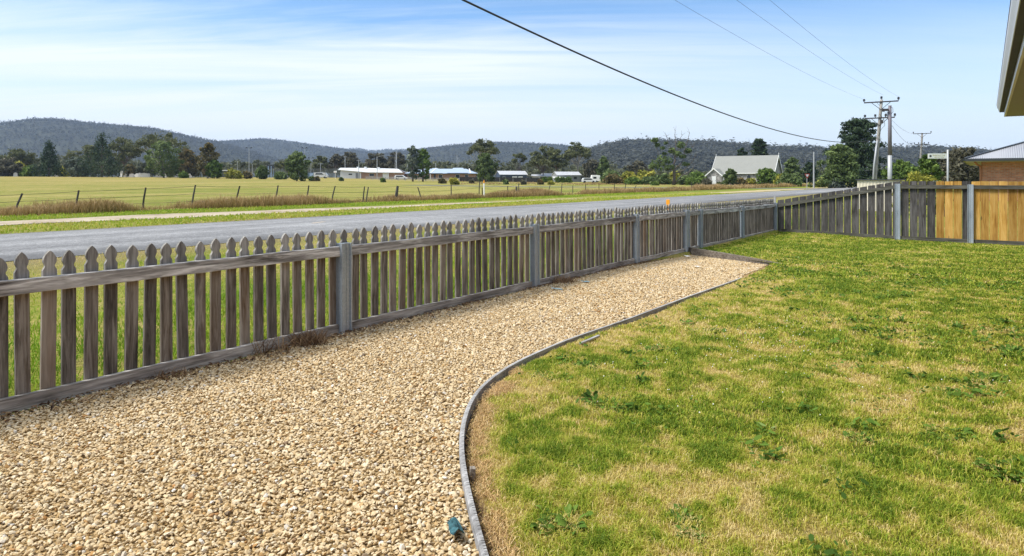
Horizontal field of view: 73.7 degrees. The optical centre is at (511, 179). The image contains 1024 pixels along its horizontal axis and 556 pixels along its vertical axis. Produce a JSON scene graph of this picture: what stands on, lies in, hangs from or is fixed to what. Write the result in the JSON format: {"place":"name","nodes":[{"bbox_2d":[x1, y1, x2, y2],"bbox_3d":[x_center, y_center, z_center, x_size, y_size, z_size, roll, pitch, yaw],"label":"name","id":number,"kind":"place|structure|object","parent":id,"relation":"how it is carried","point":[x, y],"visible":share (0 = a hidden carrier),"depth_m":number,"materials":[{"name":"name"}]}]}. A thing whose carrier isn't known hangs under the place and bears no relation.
{"place":"outdoors","nodes":[
{"label":"outdoors","id":0,"kind":"place"},
{"bbox_2d":[0,121,287,176],"bbox_3d":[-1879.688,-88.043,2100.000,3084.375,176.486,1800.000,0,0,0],"label":"hill","id":1,"kind":"structure","parent":0,"point":[28,139],"depth_m":1658.53,"materials":[{"name":"green plant"}]},
{"bbox_2d":[0,116,299,176],"bbox_3d":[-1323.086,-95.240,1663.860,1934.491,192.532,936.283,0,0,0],"label":"hill forest","id":2,"kind":"object","parent":1,"relation":"on","point":[243,151],"visible":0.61,"depth_m":1733.63,"materials":[{"name":"green plant"}]},
{"bbox_2d":[223,140,367,161],"bbox_3d":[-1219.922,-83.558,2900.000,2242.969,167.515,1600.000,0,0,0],"label":"hill","id":3,"kind":"structure","parent":0,"point":[284,151],"depth_m":2587.31,"materials":[{"name":"green plant"}]},
{"bbox_2d":[215,138,375,161],"bbox_3d":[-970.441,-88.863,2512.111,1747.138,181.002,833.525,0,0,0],"label":"hill forest","id":4,"kind":"object","parent":3,"relation":"on","point":[237,141],"visible":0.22,"depth_m":2679.74,"materials":[{"name":"green plant"}]},
{"bbox_2d":[0,181,811,216],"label":"long grass","id":5,"kind":"structure","parent":0,"point":[104,205],"depth_m":31.69,"materials":[{"name":"plant"}]},
{"bbox_2d":[0,187,827,224],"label":"gravel track","id":6,"kind":"structure","parent":0,"point":[148,216],"depth_m":23.24,"materials":[{"name":"beige gravel"}]},
{"bbox_2d":[0,187,854,260],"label":"road","id":7,"kind":"structure","parent":0,"point":[35,245],"depth_m":16.68,"materials":[{"name":"grey asphalt"}]},
{"bbox_2d":[321,144,567,177],"bbox_3d":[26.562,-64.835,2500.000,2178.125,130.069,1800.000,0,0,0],"label":"hill","id":8,"kind":"structure","parent":0,"point":[510,158],"depth_m":2051.26,"materials":[{"name":"green plant"}]},
{"bbox_2d":[322,141,588,177],"bbox_3d":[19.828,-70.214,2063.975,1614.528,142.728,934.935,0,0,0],"label":"hill forest","id":9,"kind":"object","parent":8,"relation":"on","point":[445,147],"visible":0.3,"depth_m":2170.44,"materials":[{"name":"green plant"}]},
{"bbox_2d":[0,176,1023,417],"bbox_3d":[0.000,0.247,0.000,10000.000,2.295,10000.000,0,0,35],"label":"ground","id":10,"kind":"structure","parent":0,"point":[32,189],"depth_m":39.20,"materials":[{"name":"green plant"}]},
{"bbox_2d":[0,157,23,176],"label":"leafy tree","id":11,"kind":"object","parent":10,"relation":"on","point":[10,166],"visible":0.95,"depth_m":204.23,"materials":[{"name":"green plant"}]},
{"bbox_2d":[0,148,39,165],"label":"gum tree","id":12,"kind":"object","parent":10,"relation":"on","point":[23,157],"visible":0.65,"depth_m":225.49,"materials":[{"name":"green plant"}]},
{"bbox_2d":[19,165,38,176],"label":"shrub","id":13,"kind":"object","parent":10,"relation":"on","point":[25,172],"visible":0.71,"depth_m":194.11,"materials":[{"name":"green plant"}]},
{"bbox_2d":[28,139,66,176],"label":"conifer tree","id":14,"kind":"object","parent":10,"relation":"on","point":[49,154],"visible":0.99,"depth_m":194.22,"materials":[{"name":"green plant"}]},
{"bbox_2d":[63,156,88,176],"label":"shrub","id":15,"kind":"object","parent":10,"relation":"on","point":[75,167],"visible":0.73,"depth_m":190.37,"materials":[{"name":"green plant"}]},
{"bbox_2d":[62,144,104,164],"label":"gum tree","id":16,"kind":"object","parent":10,"relation":"on","point":[87,147],"visible":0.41,"depth_m":233.22,"materials":[{"name":"green plant"}]},
{"bbox_2d":[77,132,127,176],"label":"conifer tree","id":17,"kind":"object","parent":10,"relation":"on","point":[102,142],"visible":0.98,"depth_m":189.02,"materials":[{"name":"green plant"}]},
{"bbox_2d":[107,137,149,175],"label":"gum tree","id":18,"kind":"object","parent":10,"relation":"on","point":[130,153],"visible":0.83,"depth_m":220.43,"materials":[{"name":"green plant"}]},
{"bbox_2d":[122,130,190,171],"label":"gum tree","id":19,"kind":"object","parent":10,"relation":"on","point":[147,142],"visible":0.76,"depth_m":212.62,"materials":[{"name":"green plant"}]},
{"bbox_2d":[143,140,184,177],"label":"leafy tree","id":20,"kind":"object","parent":10,"relation":"on","point":[164,147],"visible":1,"depth_m":190.57,"materials":[{"name":"green plant"}]},
{"bbox_2d":[176,148,199,176],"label":"leafy tree","id":21,"kind":"object","parent":10,"relation":"on","point":[187,155],"visible":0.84,"depth_m":203.78,"materials":[{"name":"green plant"}]},
{"bbox_2d":[194,142,220,177],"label":"leafy tree","id":22,"kind":"object","parent":10,"relation":"on","point":[208,147],"visible":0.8,"depth_m":188.81,"materials":[{"name":"green plant"}]},
{"bbox_2d":[204,159,223,178],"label":"leafy tree","id":23,"kind":"object","parent":10,"relation":"on","point":[215,171],"visible":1,"depth_m":187.97,"materials":[{"name":"green plant"}]},
{"bbox_2d":[223,168,243,178],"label":"shrub","id":24,"kind":"object","parent":10,"relation":"on","point":[234,173],"visible":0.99,"depth_m":189.04,"materials":[{"name":"green plant"}]},
{"bbox_2d":[254,165,269,178],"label":"shrub","id":25,"kind":"object","parent":10,"relation":"on","point":[261,172],"visible":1,"depth_m":189.25,"materials":[{"name":"green plant"}]},
{"bbox_2d":[223,168,338,176],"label":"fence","id":26,"kind":"object","parent":10,"relation":"on","point":[321,173],"visible":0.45,"depth_m":223.25,"materials":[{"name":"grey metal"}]},
{"bbox_2d":[284,150,310,180],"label":"leafy tree","id":27,"kind":"object","parent":10,"relation":"on","point":[295,159],"visible":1,"depth_m":163.99,"materials":[{"name":"green plant"}]},
{"bbox_2d":[310,156,331,170],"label":"gum tree","id":28,"kind":"object","parent":10,"relation":"on","point":[318,161],"visible":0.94,"depth_m":273.46,"materials":[{"name":"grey plant"}]},
{"bbox_2d":[326,153,342,177],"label":"gum tree","id":29,"kind":"object","parent":10,"relation":"on","point":[337,163],"visible":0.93,"depth_m":273.88,"materials":[{"name":"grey plant"}]},
{"bbox_2d":[0,181,691,208],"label":"wire fence","id":30,"kind":"object","parent":10,"relation":"on","point":[277,186],"visible":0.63,"depth_m":33.38,"materials":[{"name":"brown wood"}]},
{"bbox_2d":[334,152,359,167],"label":"gum tree","id":31,"kind":"object","parent":10,"relation":"on","point":[351,159],"visible":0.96,"depth_m":273.31,"materials":[{"name":"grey plant"}]},
{"bbox_2d":[338,167,406,178],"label":"community hall","id":32,"kind":"structure","parent":10,"relation":"on","point":[370,173],"depth_m":240.15,"materials":[{"name":"white brick"}]},
{"bbox_2d":[364,152,389,168],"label":"gum tree","id":33,"kind":"object","parent":10,"relation":"on","point":[378,161],"visible":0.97,"depth_m":273.63,"materials":[{"name":"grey plant"}]},
{"bbox_2d":[0,254,766,555],"bbox_3d":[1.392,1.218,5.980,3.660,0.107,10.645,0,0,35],"label":"gravel","id":34,"kind":"structure","parent":10,"relation":"on","point":[662,276],"depth_m":3.17,"materials":[{"name":"beige gravel"}]},
{"bbox_2d":[154,367,192,378],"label":"dry weed","id":35,"kind":"object","parent":34,"relation":"on","point":[184,370],"visible":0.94,"depth_m":4.12,"materials":[{"name":"brown plant"}]},
{"bbox_2d":[245,333,299,354],"bbox_3d":[-1.687,1.121,4.716,0.540,0.138,0.337,0,0,0],"label":"dry weed","id":36,"kind":"object","parent":34,"relation":"on","point":[276,346],"visible":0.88,"depth_m":4.70,"materials":[{"name":"brown plant"}]},
{"bbox_2d":[280,328,336,345],"bbox_3d":[-1.479,1.124,4.941,0.513,0.131,0.392,0,0,21],"label":"dry weed","id":37,"kind":"object","parent":34,"relation":"on","point":[319,338],"visible":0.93,"depth_m":4.92,"materials":[{"name":"brown plant"}]},
{"bbox_2d":[0,254,690,422],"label":"board","id":38,"kind":"object","parent":34,"relation":"on","point":[194,369],"visible":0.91,"depth_m":4.54,"materials":[{"name":"grey wood"}]},
{"bbox_2d":[447,517,463,534],"bbox_3d":[-0.190,1.165,2.301,0.047,0.031,0.150,6,-10,-13],"label":"plastic scrap","id":39,"kind":"object","parent":34,"relation":"on","point":[453,523],"visible":1,"depth_m":2.29,"materials":[{"name":"teal plastic"}]},
{"bbox_2d":[549,275,578,282],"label":"dry weed","id":40,"kind":"object","parent":34,"relation":"on","point":[564,279],"visible":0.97,"depth_m":7.86,"materials":[{"name":"brown plant"}]},
{"bbox_2d":[0,198,777,414],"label":"picket fence","id":41,"kind":"object","parent":10,"relation":"on","point":[679,228],"visible":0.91,"depth_m":5.00,"materials":[{"name":"wood"}]},
{"bbox_2d":[0,192,791,396],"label":"verge grass","id":42,"kind":"structure","parent":10,"relation":"on","point":[190,306],"depth_m":11.66,"materials":[{"name":"green plant"}]},
{"bbox_2d":[386,152,405,168],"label":"gum tree","id":43,"kind":"object","parent":10,"relation":"on","point":[401,159],"visible":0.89,"depth_m":273.26,"materials":[{"name":"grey plant"}]},
{"bbox_2d":[405,145,419,181],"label":"leafy tree","id":44,"kind":"object","parent":10,"relation":"on","point":[412,150],"visible":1,"depth_m":184.51,"materials":[{"name":"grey plant"}]},
{"bbox_2d":[414,148,430,181],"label":"leafy tree","id":45,"kind":"object","parent":10,"relation":"on","point":[424,159],"visible":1,"depth_m":185.57,"materials":[{"name":"green plant"}]},
{"bbox_2d":[405,168,477,179],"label":"blue roofed house","id":46,"kind":"structure","parent":10,"relation":"on","point":[435,173],"depth_m":240.00,"materials":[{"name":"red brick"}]},
{"bbox_2d":[466,138,501,159],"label":"gum tree","id":47,"kind":"object","parent":10,"relation":"on","point":[479,145],"visible":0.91,"depth_m":213.04,"materials":[{"name":"green plant"}]},
{"bbox_2d":[475,152,498,181],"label":"leafy tree","id":48,"kind":"object","parent":10,"relation":"on","point":[485,165],"visible":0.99,"depth_m":183.97,"materials":[{"name":"green plant"}]},
{"bbox_2d":[27,154,967,179],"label":"distant woodland","id":49,"kind":"object","parent":10,"relation":"on","point":[244,166],"visible":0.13,"depth_m":273.57,"materials":[{"name":"green plant"}]},
{"bbox_2d":[459,177,540,181],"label":"boundary fence","id":50,"kind":"object","parent":10,"relation":"on","point":[497,179],"visible":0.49,"depth_m":202.62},
{"bbox_2d":[495,171,537,180],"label":"navy shed","id":51,"kind":"structure","parent":10,"relation":"on","point":[516,174],"depth_m":235.60,"materials":[{"name":"metal"}]},
{"bbox_2d":[511,153,526,170],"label":"gum tree","id":52,"kind":"object","parent":10,"relation":"on","point":[520,156],"visible":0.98,"depth_m":244.77,"materials":[{"name":"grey plant"}]},
{"bbox_2d":[525,145,554,174],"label":"gum tree","id":53,"kind":"object","parent":10,"relation":"on","point":[538,159],"visible":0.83,"depth_m":238.31,"materials":[{"name":"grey plant"}]},
{"bbox_2d":[544,149,569,171],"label":"gum tree","id":54,"kind":"object","parent":10,"relation":"on","point":[555,161],"visible":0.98,"depth_m":233.45,"materials":[{"name":"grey plant"}]},
{"bbox_2d":[552,172,585,181],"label":"grey shed","id":55,"kind":"structure","parent":10,"relation":"on","point":[575,176],"depth_m":225.62,"materials":[{"name":"metal"}]},
{"bbox_2d":[563,141,591,171],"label":"gum tree","id":56,"kind":"object","parent":10,"relation":"on","point":[576,150],"visible":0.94,"depth_m":236.74,"materials":[{"name":"green plant"}]},
{"bbox_2d":[582,158,598,181],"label":"leafy tree","id":57,"kind":"object","parent":10,"relation":"on","point":[590,170],"visible":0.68,"depth_m":223.56,"materials":[{"name":"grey plant"}]},
{"bbox_2d":[459,278,740,555],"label":"timber edging","id":58,"kind":"object","parent":10,"relation":"on","point":[480,544],"visible":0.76,"depth_m":3.76,"materials":[{"name":"grey wood"}]},
{"bbox_2d":[595,156,610,179],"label":"leafy tree","id":59,"kind":"object","parent":10,"relation":"on","point":[603,165],"visible":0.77,"depth_m":214.24,"materials":[{"name":"green plant"}]},
{"bbox_2d":[603,173,623,183],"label":"bush","id":60,"kind":"object","parent":10,"relation":"on","point":[614,178],"visible":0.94,"depth_m":176.76,"materials":[{"name":"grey plant"}]},
{"bbox_2d":[624,176,641,184],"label":"bush","id":61,"kind":"object","parent":10,"relation":"on","point":[635,180],"visible":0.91,"depth_m":158.95,"materials":[{"name":"green plant"}]},
{"bbox_2d":[627,160,652,175],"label":"leafy tree","id":62,"kind":"object","parent":10,"relation":"on","point":[638,165],"visible":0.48,"depth_m":213.53,"materials":[{"name":"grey plant"}]},
{"bbox_2d":[637,169,655,179],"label":"bush","id":63,"kind":"object","parent":10,"relation":"on","point":[641,173],"visible":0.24,"depth_m":184.00,"materials":[{"name":"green plant"}]},
{"bbox_2d":[654,172,671,184],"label":"bush","id":64,"kind":"object","parent":10,"relation":"on","point":[663,179],"visible":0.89,"depth_m":163.96,"materials":[{"name":"green plant"}]},
{"bbox_2d":[648,127,695,184],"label":"sparse gum tree","id":65,"kind":"object","parent":10,"relation":"on","point":[652,164],"visible":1,"depth_m":149.58,"materials":[{"name":"green plant"}]},
{"bbox_2d":[684,176,701,184],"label":"bush","id":66,"kind":"object","parent":10,"relation":"on","point":[695,180],"visible":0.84,"depth_m":146.35,"materials":[{"name":"green plant"}]},
{"bbox_2d":[723,168,737,185],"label":"tree","id":67,"kind":"object","parent":10,"relation":"on","point":[730,176],"visible":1,"depth_m":135.48,"materials":[{"name":"green plant"}]},
{"bbox_2d":[688,247,777,265],"bbox_3d":[3.418,1.244,10.583,0.034,0.232,1.941,0,0,-30],"label":"edging board","id":68,"kind":"object","parent":10,"relation":"on","point":[706,253],"visible":0.43,"depth_m":10.70,"materials":[{"name":"grey wood"}]},
{"bbox_2d":[705,153,782,184],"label":"house","id":69,"kind":"structure","parent":10,"relation":"on","point":[745,167],"depth_m":151.22,"materials":[{"name":"grey metal"}]},
{"bbox_2d":[750,138,768,155],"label":"pine tree","id":70,"kind":"object","parent":10,"relation":"on","point":[758,146],"visible":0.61,"depth_m":177.23,"materials":[{"name":"green plant"}]},
{"bbox_2d":[755,167,779,183],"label":"leafy tree","id":71,"kind":"object","parent":10,"relation":"on","point":[767,175],"visible":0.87,"depth_m":131.13,"materials":[{"name":"green plant"}]},
{"bbox_2d":[775,173,803,185],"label":"hedge","id":72,"kind":"object","parent":10,"relation":"on","point":[789,178],"visible":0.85,"depth_m":117.06,"materials":[{"name":"green plant"}]},
{"bbox_2d":[783,157,804,179],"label":"pine tree","id":73,"kind":"object","parent":10,"relation":"on","point":[791,166],"visible":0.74,"depth_m":169.04,"materials":[{"name":"green plant"}]},
{"bbox_2d":[802,161,819,182],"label":"leafy tree","id":74,"kind":"object","parent":10,"relation":"on","point":[808,168],"visible":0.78,"depth_m":149.37,"materials":[{"name":"green plant"}]},
{"bbox_2d":[827,178,846,187],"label":"bush","id":75,"kind":"object","parent":10,"relation":"on","point":[835,184],"visible":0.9,"depth_m":94.45,"materials":[{"name":"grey plant"}]},
{"bbox_2d":[807,143,878,187],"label":"cedar tree","id":76,"kind":"object","parent":10,"relation":"on","point":[838,155],"visible":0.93,"depth_m":94.94,"materials":[{"name":"green plant"}]},
{"bbox_2d":[817,117,887,184],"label":"pine tree","id":77,"kind":"object","parent":10,"relation":"on","point":[859,129],"visible":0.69,"depth_m":110.54,"materials":[{"name":"green plant"}]},
{"bbox_2d":[855,179,905,211],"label":"garden shed","id":78,"kind":"structure","parent":10,"relation":"on","point":[865,182],"depth_m":27.58,"materials":[{"name":"beige metal"}]},
{"bbox_2d":[863,96,899,178],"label":"power pole","id":79,"kind":"object","parent":10,"relation":"on","point":[876,154],"visible":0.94,"depth_m":69.64,"materials":[{"name":"grey wood"}]},
{"bbox_2d":[462,0,873,142],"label":"service cable","id":80,"kind":"object","parent":79,"relation":"attached to","point":[500,17],"visible":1,"depth_m":20.46,"materials":[{"name":"black rubber"}]},
{"bbox_2d":[882,105,892,178],"bbox_3d":[34.149,-2.521,62.020,0.900,8.443,0.540,0,0,35],"label":"power pole","id":81,"kind":"object","parent":10,"relation":"on","point":[889,114],"visible":0.85,"depth_m":61.87,"materials":[{"name":"metal"}]},
{"bbox_2d":[881,159,913,180],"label":"leafy tree","id":82,"kind":"object","parent":10,"relation":"on","point":[901,168],"visible":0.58,"depth_m":94.35,"materials":[{"name":"green plant"}]},
{"bbox_2d":[913,131,931,170],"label":"power pole","id":83,"kind":"object","parent":10,"relation":"on","point":[921,144],"visible":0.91,"depth_m":134.59,"materials":[{"name":"grey wood"}]},
{"bbox_2d":[906,170,939,196],"bbox_3d":[26.892,0.446,45.041,2.977,2.117,2.664,0,0,-10],"label":"garden shrub","id":84,"kind":"object","parent":10,"relation":"on","point":[920,177],"visible":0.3,"depth_m":44.71,"materials":[{"name":"yellow plant"}]},
{"bbox_2d":[909,153,944,180],"bbox_3d":[37.789,-0.442,62.005,2.840,3.894,2.552,0,0,44],"label":"leafy tree","id":85,"kind":"object","parent":10,"relation":"on","point":[928,166],"visible":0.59,"depth_m":61.55,"materials":[{"name":"green plant"}]},
{"bbox_2d":[928,150,948,180],"bbox_3d":[19.983,0.045,32.000,0.965,2.910,0.076,0,0,0],"label":"street sign","id":86,"kind":"object","parent":10,"relation":"on","point":[938,155],"visible":0.94,"depth_m":31.99,"materials":[{"name":"grey metal"}]},
{"bbox_2d":[932,146,978,183],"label":"leafy tree","id":87,"kind":"object","parent":10,"relation":"on","point":[958,166],"visible":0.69,"depth_m":71.09,"materials":[{"name":"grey plant"}]},
{"bbox_2d":[962,141,1023,201],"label":"brick house","id":88,"kind":"structure","parent":10,"relation":"on","point":[1005,163],"depth_m":38.13,"materials":[{"name":"orange brick"}]},
{"bbox_2d":[997,0,1023,116],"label":"house","id":89,"kind":"structure","parent":10,"relation":"on","point":[1010,100],"depth_m":7.12,"materials":[{"name":"beige paint"}]},
{"bbox_2d":[0,0,1023,150],"label":"sky","id":90,"kind":"structure","parent":0,"point":[363,74],"materials":[{"name":"blue"}]},
{"bbox_2d":[422,185,823,188],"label":"side road","id":91,"kind":"structure","parent":0,"point":[624,187],"depth_m":102.32,"materials":[{"name":"grey asphalt"}]},
{"bbox_2d":[607,149,805,170],"bbox_3d":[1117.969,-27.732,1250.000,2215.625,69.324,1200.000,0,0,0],"label":"hill","id":92,"kind":"structure","parent":0,"point":[696,162],"depth_m":838.67,"materials":[{"name":"green plant"}]},
{"bbox_2d":[526,133,991,177],"bbox_3d":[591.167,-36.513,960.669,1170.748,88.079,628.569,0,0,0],"label":"hill forest","id":93,"kind":"object","parent":92,"relation":"on","point":[642,149],"visible":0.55,"depth_m":935.05,"materials":[{"name":"green plant"}]},
{"bbox_2d":[465,231,1023,555],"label":"lawn","id":94,"kind":"structure","parent":0,"point":[482,505],"depth_m":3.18,"materials":[{"name":"plant"}]},
{"bbox_2d":[464,364,533,555],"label":"dry thatch","id":95,"kind":"object","parent":94,"relation":"on","point":[499,386],"visible":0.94,"depth_m":2.77,"materials":[{"name":"beige plant"}]},
{"bbox_2d":[525,504,596,538],"bbox_3d":[0.168,1.176,2.373,0.266,0.041,0.252,0,0,0],"label":"lawn weed","id":96,"kind":"object","parent":94,"relation":"on","point":[568,510],"visible":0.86,"depth_m":2.35,"materials":[{"name":"green plant"}]},
{"bbox_2d":[574,359,599,369],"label":"lawn weed","id":97,"kind":"object","parent":94,"relation":"on","point":[586,362],"visible":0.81,"depth_m":4.39,"materials":[{"name":"green plant"}]},
{"bbox_2d":[584,397,625,411],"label":"lawn weed","id":98,"kind":"object","parent":94,"relation":"on","point":[594,401],"visible":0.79,"depth_m":3.63,"materials":[{"name":"green plant"}]},
{"bbox_2d":[645,343,683,351],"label":"lawn weed","id":99,"kind":"object","parent":94,"relation":"on","point":[656,347],"visible":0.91,"depth_m":4.78,"materials":[{"name":"green plant"}]},
{"bbox_2d":[661,503,712,542],"bbox_3d":[0.605,1.185,2.359,0.156,0.026,0.266,0,0,-5],"label":"lawn weed","id":100,"kind":"object","parent":94,"relation":"on","point":[686,514],"visible":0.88,"depth_m":2.39,"materials":[{"name":"green plant"}]},
{"bbox_2d":[843,430,898,445],"bbox_3d":[1.637,1.181,3.122,0.232,0.032,0.170,0,0,23],"label":"lawn weed","id":101,"kind":"object","parent":94,"relation":"on","point":[869,439],"visible":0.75,"depth_m":3.14,"materials":[{"name":"green plant"}]},
{"bbox_2d":[774,181,1023,244],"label":"paling fence","id":102,"kind":"object","parent":94,"relation":"on","point":[966,211],"visible":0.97,"depth_m":14.55,"materials":[{"name":"wood"}]},
{"bbox_2d":[918,423,977,441],"bbox_3d":[2.035,1.182,3.183,0.273,0.031,0.251,0,0,16],"label":"lawn weed","id":103,"kind":"object","parent":94,"relation":"on","point":[968,430],"visible":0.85,"depth_m":3.19,"materials":[{"name":"green plant"}]},
{"bbox_2d":[949,371,1009,388],"bbox_3d":[2.762,1.175,4.010,0.426,0.042,0.249,0,0,-36],"label":"lawn weed","id":104,"kind":"object","parent":94,"relation":"on","point":[982,375],"visible":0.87,"depth_m":4.02,"materials":[{"name":"green plant"}]},
{"bbox_2d":[971,454,1023,485],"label":"lawn weed","id":105,"kind":"object","parent":94,"relation":"on","point":[982,461],"visible":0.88,"depth_m":2.79,"materials":[{"name":"green plant"}]},
{"bbox_2d":[994,343,1023,359],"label":"lawn weed","id":106,"kind":"object","parent":94,"relation":"on","point":[1002,348],"visible":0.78,"depth_m":4.73,"materials":[{"name":"green plant"}]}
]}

